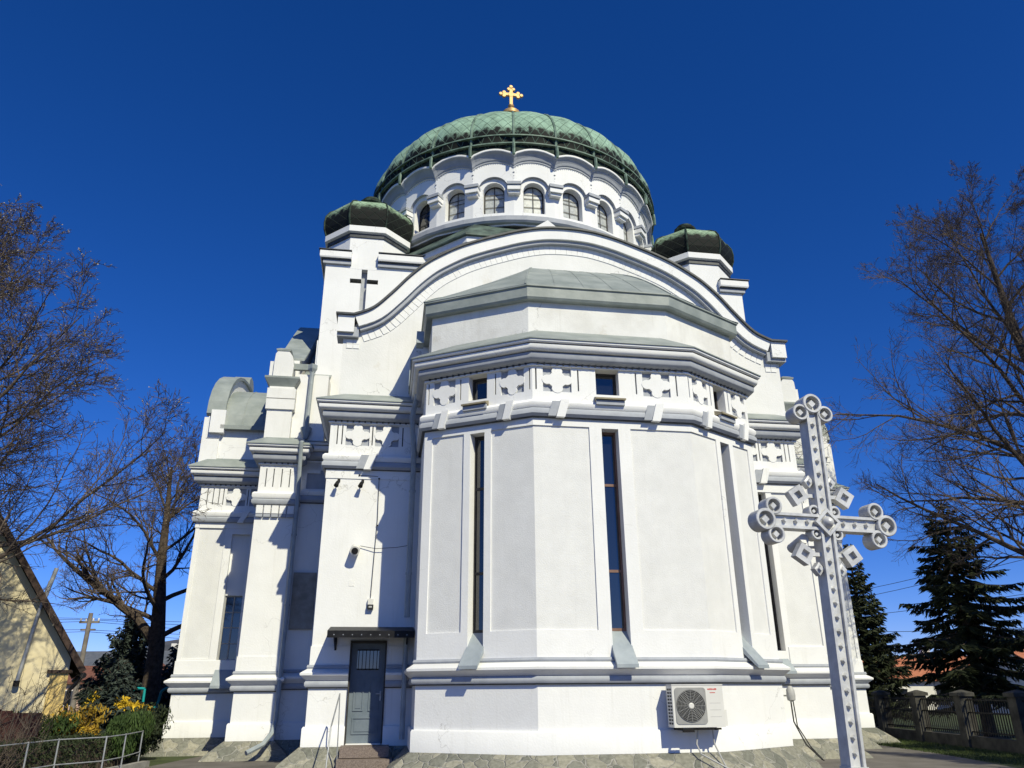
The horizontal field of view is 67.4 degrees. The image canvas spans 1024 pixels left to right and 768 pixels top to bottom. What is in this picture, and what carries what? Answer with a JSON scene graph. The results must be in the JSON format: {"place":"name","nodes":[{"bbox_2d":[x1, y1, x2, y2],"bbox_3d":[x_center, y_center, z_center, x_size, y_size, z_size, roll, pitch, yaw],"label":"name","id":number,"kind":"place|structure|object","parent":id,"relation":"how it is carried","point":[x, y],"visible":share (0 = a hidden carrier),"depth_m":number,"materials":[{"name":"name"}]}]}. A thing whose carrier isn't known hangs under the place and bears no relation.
{"place":"outdoors","nodes":[
{"label":"outdoors","id":0,"kind":"place"},
{"bbox_2d":[0,513,86,723],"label":"cream house","id":1,"kind":"structure","parent":0,"point":[35,640],"depth_m":20.61,"materials":[{"name":"paint"}]},
{"bbox_2d":[62,666,103,710],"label":"village house","id":2,"kind":"structure","parent":0,"point":[88,671],"depth_m":67.46,"materials":[{"name":"brown brick"}]},
{"bbox_2d":[63,690,72,705],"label":"window","id":3,"kind":"structure","parent":2,"relation":"in","point":[65,690],"depth_m":66.75,"materials":[{"name":"white glass"}]},
{"bbox_2d":[77,643,178,666],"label":"village house","id":4,"kind":"structure","parent":0,"point":[91,657],"depth_m":80.14,"materials":[{"name":"grey tile"}]},
{"bbox_2d":[147,639,178,650],"bbox_3d":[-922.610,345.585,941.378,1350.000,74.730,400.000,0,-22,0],"label":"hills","id":5,"kind":"structure","parent":0,"point":[168,645],"depth_m":955.35,"materials":[{"name":"grey"}]},
{"bbox_2d":[0,0,1023,655],"label":"sky","id":6,"kind":"structure","parent":0,"point":[201,151],"materials":[{"name":"blue"}]},
{"bbox_2d":[123,713,1023,767],"bbox_3d":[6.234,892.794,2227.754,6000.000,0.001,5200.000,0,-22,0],"label":"ground","id":7,"kind":"structure","parent":0,"point":[157,760],"depth_m":21.89,"materials":[{"name":"soil"}]},
{"bbox_2d":[0,709,41,740],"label":"board fence","id":8,"kind":"object","parent":7,"relation":"on","point":[6,719],"visible":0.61,"depth_m":17.93,"materials":[{"name":"brown paint"}]},
{"bbox_2d":[0,703,53,767],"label":"bare shrub","id":9,"kind":"object","parent":7,"relation":"on","point":[6,756],"visible":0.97,"depth_m":14.51,"materials":[{"name":"brown plant"}]},
{"bbox_2d":[11,709,82,738],"bbox_3d":[-11.583,8.479,18.375,2.166,1.369,0.982,0,-22,0],"label":"leafy bush","id":10,"kind":"object","parent":7,"relation":"on","point":[61,722],"visible":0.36,"depth_m":18.52,"materials":[{"name":"green plant"}]},
{"bbox_2d":[0,660,94,740],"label":"bare shrub","id":11,"kind":"object","parent":7,"relation":"on","point":[30,722],"visible":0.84,"depth_m":17.49,"materials":[{"name":"brown plant"}]},
{"bbox_2d":[0,730,123,767],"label":"hedge","id":12,"kind":"object","parent":7,"relation":"on","point":[79,750],"visible":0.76,"depth_m":16.79,"materials":[{"name":"green plant"}]},
{"bbox_2d":[0,730,143,767],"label":"metal railing","id":13,"kind":"object","parent":7,"relation":"on","point":[54,764],"visible":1,"depth_m":15.94,"materials":[{"name":"grey metal"}]},
{"bbox_2d":[47,703,111,737],"bbox_3d":[-10.914,8.716,19.181,1.611,1.515,1.043,0,-22,0],"label":"forsythia bush","id":14,"kind":"object","parent":7,"relation":"on","point":[91,728],"visible":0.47,"depth_m":19.23,"materials":[{"name":"yellow plant"}]},
{"bbox_2d":[69,613,99,716],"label":"utility pole","id":15,"kind":"object","parent":7,"relation":"on","point":[88,629],"visible":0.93,"depth_m":42.68,"materials":[{"name":"grey wood"}]},
{"bbox_2d":[59,618,178,638],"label":"overhead wires","id":16,"kind":"object","parent":15,"relation":"attached to","point":[110,623],"visible":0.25,"depth_m":43.58,"materials":[{"name":"black metal"}]},
{"bbox_2d":[80,691,100,719],"bbox_3d":[-13.350,10.653,24.402,1.164,1.824,0.843,0,-22,0],"label":"forsythia bush","id":17,"kind":"object","parent":7,"relation":"on","point":[93,697],"visible":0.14,"depth_m":24.45,"materials":[{"name":"yellow plant"}]},
{"bbox_2d":[73,659,146,732],"bbox_3d":[-11.444,9.484,22.356,2.359,2.799,2.457,0,-22,0],"label":"spruce tree","id":18,"kind":"object","parent":7,"relation":"on","point":[119,682],"visible":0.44,"depth_m":22.27,"materials":[{"name":"green plant"}]},
{"bbox_2d":[0,185,220,624],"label":"bare tree","id":19,"kind":"object","parent":7,"relation":"on","point":[7,255],"visible":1,"depth_m":17.22,"materials":[{"name":"brown plant"}]},
{"bbox_2d":[33,409,203,741],"bbox_3d":[-13.518,6.836,28.873,11.103,12.500,7.482,0,-22,0],"label":"bare tree","id":20,"kind":"object","parent":7,"relation":"on","point":[154,633],"visible":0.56,"depth_m":28.92,"materials":[{"name":"brown plant"}]},
{"bbox_2d":[71,616,170,733],"bbox_3d":[-15.884,11.933,31.317,4.267,5.123,4.001,0,-22,0],"label":"spruce tree","id":21,"kind":"object","parent":7,"relation":"on","point":[135,654],"visible":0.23,"depth_m":31.20,"materials":[{"name":"green plant"}]},
{"bbox_2d":[101,709,155,765],"bbox_3d":[-9.552,8.710,18.898,1.230,1.307,1.126,0,-22,0],"label":"juniper bush","id":22,"kind":"object","parent":7,"relation":"on","point":[128,722],"visible":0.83,"depth_m":18.78,"materials":[{"name":"green plant"}]},
{"bbox_2d":[108,761,149,767],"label":"kerb","id":23,"kind":"structure","parent":7,"relation":"on","point":[141,764],"depth_m":17.97,"materials":[{"name":"concrete"}]},
{"bbox_2d":[112,695,152,713],"bbox_3d":[-10.902,9.768,21.987,1.013,1.641,0.986,0,-22,0],"label":"forsythia bush","id":24,"kind":"object","parent":7,"relation":"on","point":[124,702],"visible":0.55,"depth_m":21.95,"materials":[{"name":"yellow plant"}]},
{"bbox_2d":[119,702,173,761],"bbox_3d":[-10.109,9.232,20.400,2.115,1.468,1.561,-5,-22,11],"label":"leafy bush","id":25,"kind":"object","parent":7,"relation":"on","point":[147,743],"visible":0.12,"depth_m":20.45,"materials":[{"name":"green plant"}]},
{"bbox_2d":[134,687,171,712],"bbox_3d":[-11.852,10.852,24.988,1.635,1.863,0.200,0,-22,0],"label":"play frame","id":26,"kind":"object","parent":7,"relation":"on","point":[144,692],"visible":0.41,"depth_m":25.22,"materials":[{"name":"teal paint"}]},
{"bbox_2d":[154,700,169,739],"bbox_3d":[-10.670,11.047,25.262,2.069,1.816,2.000,-8,-23,19],"label":"leafy bush","id":27,"kind":"object","parent":7,"relation":"on","point":[163,717],"visible":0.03,"depth_m":24.79,"materials":[{"name":"green plant"}]},
{"bbox_2d":[159,632,179,710],"bbox_3d":[-15.080,13.643,35.794,4.115,5.244,4.355,0,-22,0],"label":"spruce tree","id":28,"kind":"object","parent":7,"relation":"on","point":[168,671],"visible":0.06,"depth_m":35.36,"materials":[{"name":"green plant"}]},
{"bbox_2d":[136,85,899,767],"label":"church","id":29,"kind":"structure","parent":7,"relation":"on","point":[534,387],"depth_m":19.97,"materials":[{"name":"white paint"}]},
{"bbox_2d":[218,596,242,659],"bbox_3d":[-8.741,7.581,23.890,0.550,1.920,0.050,3,-22,-8],"label":"window","id":30,"kind":"structure","parent":29,"relation":"in","point":[232,607],"depth_m":23.89,"materials":[{"name":"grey glass"}]},
{"bbox_2d":[334,479,339,486],"bbox_3d":[-4.667,2.635,20.486,0.126,0.276,0.303,0,-22,-1],"label":"spotlight","id":31,"kind":"object","parent":29,"relation":"attached to","point":[336,484],"visible":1,"depth_m":20.38,"materials":[{"name":"black metal"}]},
{"bbox_2d":[350,544,359,555],"bbox_3d":[-4.060,4.288,19.885,0.240,0.345,0.404,3,-22,-8],"label":"security camera","id":32,"kind":"object","parent":29,"relation":"attached to","point":[354,549],"visible":1,"depth_m":19.71,"materials":[{"name":"grey plastic"}]},
{"bbox_2d":[358,480,363,487],"bbox_3d":[-4.045,2.667,20.578,0.126,0.276,0.303,0,-22,-1],"label":"spotlight","id":33,"kind":"object","parent":29,"relation":"attached to","point":[360,485],"visible":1,"depth_m":20.47,"materials":[{"name":"black metal"}]},
{"bbox_2d":[346,643,385,743],"bbox_3d":[-3.613,7.625,19.041,0.860,2.330,0.120,3,-22,-8],"label":"door","id":34,"kind":"structure","parent":29,"relation":"in","point":[364,719],"depth_m":19.03,"materials":[{"name":"grey paint"}]},
{"bbox_2d":[367,599,373,608],"bbox_3d":[-3.604,5.602,19.557,0.150,0.250,0.133,3,-22,-8],"label":"junction box","id":35,"kind":"object","parent":29,"relation":"attached to","point":[370,604],"visible":1,"depth_m":19.50,"materials":[{"name":"grey plastic"}]},
{"bbox_2d":[359,474,403,597],"bbox_3d":[-3.399,3.970,20.234,1.486,3.240,0.100,1,-22,-3],"label":"cable","id":36,"kind":"object","parent":29,"relation":"attached to","point":[376,532],"visible":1,"depth_m":20.12,"materials":[{"name":"grey plastic"}]},
{"bbox_2d":[419,204,429,231],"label":"window","id":37,"kind":"structure","parent":29,"relation":"in","point":[424,219],"depth_m":30.25,"materials":[{"name":"black glass"}]},
{"bbox_2d":[448,193,464,220],"bbox_3d":[-2.067,-6.744,29.459,0.820,1.370,0.028,-9,-23,20],"label":"window","id":38,"kind":"structure","parent":29,"relation":"in","point":[456,210],"depth_m":29.52,"materials":[{"name":"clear glass"}]},
{"bbox_2d":[473,436,483,632],"bbox_3d":[-0.708,3.414,17.948,0.380,4.580,0.060,-9,-23,21],"label":"window","id":39,"kind":"structure","parent":29,"relation":"in","point":[478,558],"depth_m":17.90,"materials":[{"name":"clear glass"}]},
{"bbox_2d":[473,378,486,399],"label":"window","id":40,"kind":"structure","parent":29,"relation":"in","point":[479,385],"depth_m":19.24,"materials":[{"name":"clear glass"}]},
{"bbox_2d":[484,187,503,213],"bbox_3d":[-0.658,-6.887,29.125,0.820,1.370,0.028,-3,-22,6],"label":"window","id":41,"kind":"structure","parent":29,"relation":"in","point":[493,197],"depth_m":29.16,"materials":[{"name":"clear glass"}]},
{"bbox_2d":[523,187,543,213],"bbox_3d":[0.797,-6.891,29.142,0.820,1.370,0.028,3,-22,-8],"label":"window","id":42,"kind":"structure","parent":29,"relation":"in","point":[533,198],"depth_m":29.18,"materials":[{"name":"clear glass"}]},
{"bbox_2d":[563,193,578,220],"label":"window","id":43,"kind":"structure","parent":29,"relation":"in","point":[570,203],"depth_m":29.57,"materials":[{"name":"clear glass"}]},
{"bbox_2d":[597,205,607,231],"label":"window","id":44,"kind":"structure","parent":29,"relation":"in","point":[601,213],"depth_m":30.32,"materials":[{"name":"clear glass"}]},
{"bbox_2d":[595,374,616,395],"bbox_3d":[2.282,0.063,18.979,0.580,0.650,0.060,3,-22,-8],"label":"window","id":45,"kind":"structure","parent":29,"relation":"in","point":[605,383],"depth_m":19.00,"materials":[{"name":"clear glass"}]},
{"bbox_2d":[602,432,626,630],"bbox_3d":[2.299,3.304,17.726,0.410,4.580,0.060,3,-22,-8],"label":"window","id":46,"kind":"structure","parent":29,"relation":"in","point":[616,578],"depth_m":17.67,"materials":[{"name":"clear glass"}]},
{"bbox_2d":[623,223,626,240],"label":"window","id":47,"kind":"structure","parent":29,"relation":"in","point":[624,227],"depth_m":31.46,"materials":[{"name":"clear glass"}]},
{"bbox_2d":[665,684,727,767],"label":"air conditioner","id":48,"kind":"object","parent":29,"relation":"attached to","point":[690,706],"visible":1,"depth_m":15.79,"materials":[{"name":"white metal"}]},
{"bbox_2d":[713,391,717,409],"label":"window","id":49,"kind":"structure","parent":29,"relation":"in","point":[714,393],"depth_m":20.18,"materials":[{"name":"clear glass"}]},
{"bbox_2d":[758,494,780,649],"bbox_3d":[7.195,5.302,21.889,0.350,4.380,0.060,3,-22,-8],"label":"window","id":50,"kind":"structure","parent":29,"relation":"in","point":[759,497],"depth_m":21.64,"materials":[{"name":"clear glass"}]},
{"bbox_2d":[783,686,824,760],"bbox_3d":[7.011,8.412,19.132,0.231,1.662,1.708,6,-23,-16],"label":"cable box","id":51,"kind":"object","parent":29,"relation":"attached to","point":[790,694],"visible":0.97,"depth_m":19.20,"materials":[{"name":"grey plastic"}]},
{"bbox_2d":[843,544,926,725],"bbox_3d":[17.399,12.317,38.157,5.152,8.742,4.788,0,-22,0],"label":"spruce tree","id":52,"kind":"object","parent":7,"relation":"on","point":[879,667],"visible":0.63,"depth_m":37.22,"materials":[{"name":"green plant"}]},
{"bbox_2d":[794,160,1023,579],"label":"bare tree","id":53,"kind":"object","parent":7,"relation":"on","point":[1012,328],"visible":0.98,"depth_m":27.41,"materials":[{"name":"brown plant"}]},
{"bbox_2d":[867,690,1023,753],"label":"iron fence","id":54,"kind":"object","parent":7,"relation":"on","point":[968,725],"visible":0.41,"depth_m":23.57,"materials":[{"name":"black metal"}]},
{"bbox_2d":[879,498,1023,736],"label":"spruce tree","id":55,"kind":"object","parent":7,"relation":"on","point":[968,634],"visible":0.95,"depth_m":28.59,"materials":[{"name":"green plant"}]},
{"bbox_2d":[146,745,1014,767],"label":"pavement","id":56,"kind":"structure","parent":0,"point":[889,757],"depth_m":18.89,"materials":[{"name":"grey concrete"}]},
{"bbox_2d":[325,693,339,767],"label":"handrail","id":57,"kind":"object","parent":56,"relation":"on","point":[338,700],"visible":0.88,"depth_m":17.45,"materials":[{"name":"grey metal"}]},
{"bbox_2d":[748,394,896,767],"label":"silver cross","id":58,"kind":"object","parent":56,"relation":"on","point":[822,523],"visible":1,"depth_m":8.39,"materials":[{"name":"paint"}]},
{"bbox_2d":[862,649,978,711],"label":"village house","id":59,"kind":"structure","parent":0,"point":[929,689],"depth_m":57.66,"materials":[{"name":"orange tile"}]},
{"bbox_2d":[934,688,949,705],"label":"window","id":60,"kind":"structure","parent":59,"relation":"in","point":[936,692],"depth_m":57.36,"materials":[{"name":"glass"}]},
{"bbox_2d":[863,553,1023,631],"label":"overhead wires","id":61,"kind":"object","parent":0,"point":[929,607],"visible":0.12,"depth_m":39.46,"materials":[{"name":"black metal"}]},
{"bbox_2d":[876,738,1023,765],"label":"grass","id":62,"kind":"structure","parent":0,"point":[977,753],"depth_m":21.20,"materials":[{"name":"green plant"}]},
{"bbox_2d":[980,649,1023,713],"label":"village house","id":63,"kind":"structure","parent":0,"point":[1020,655],"depth_m":51.60,"materials":[{"name":"orange tile"}]}
]}

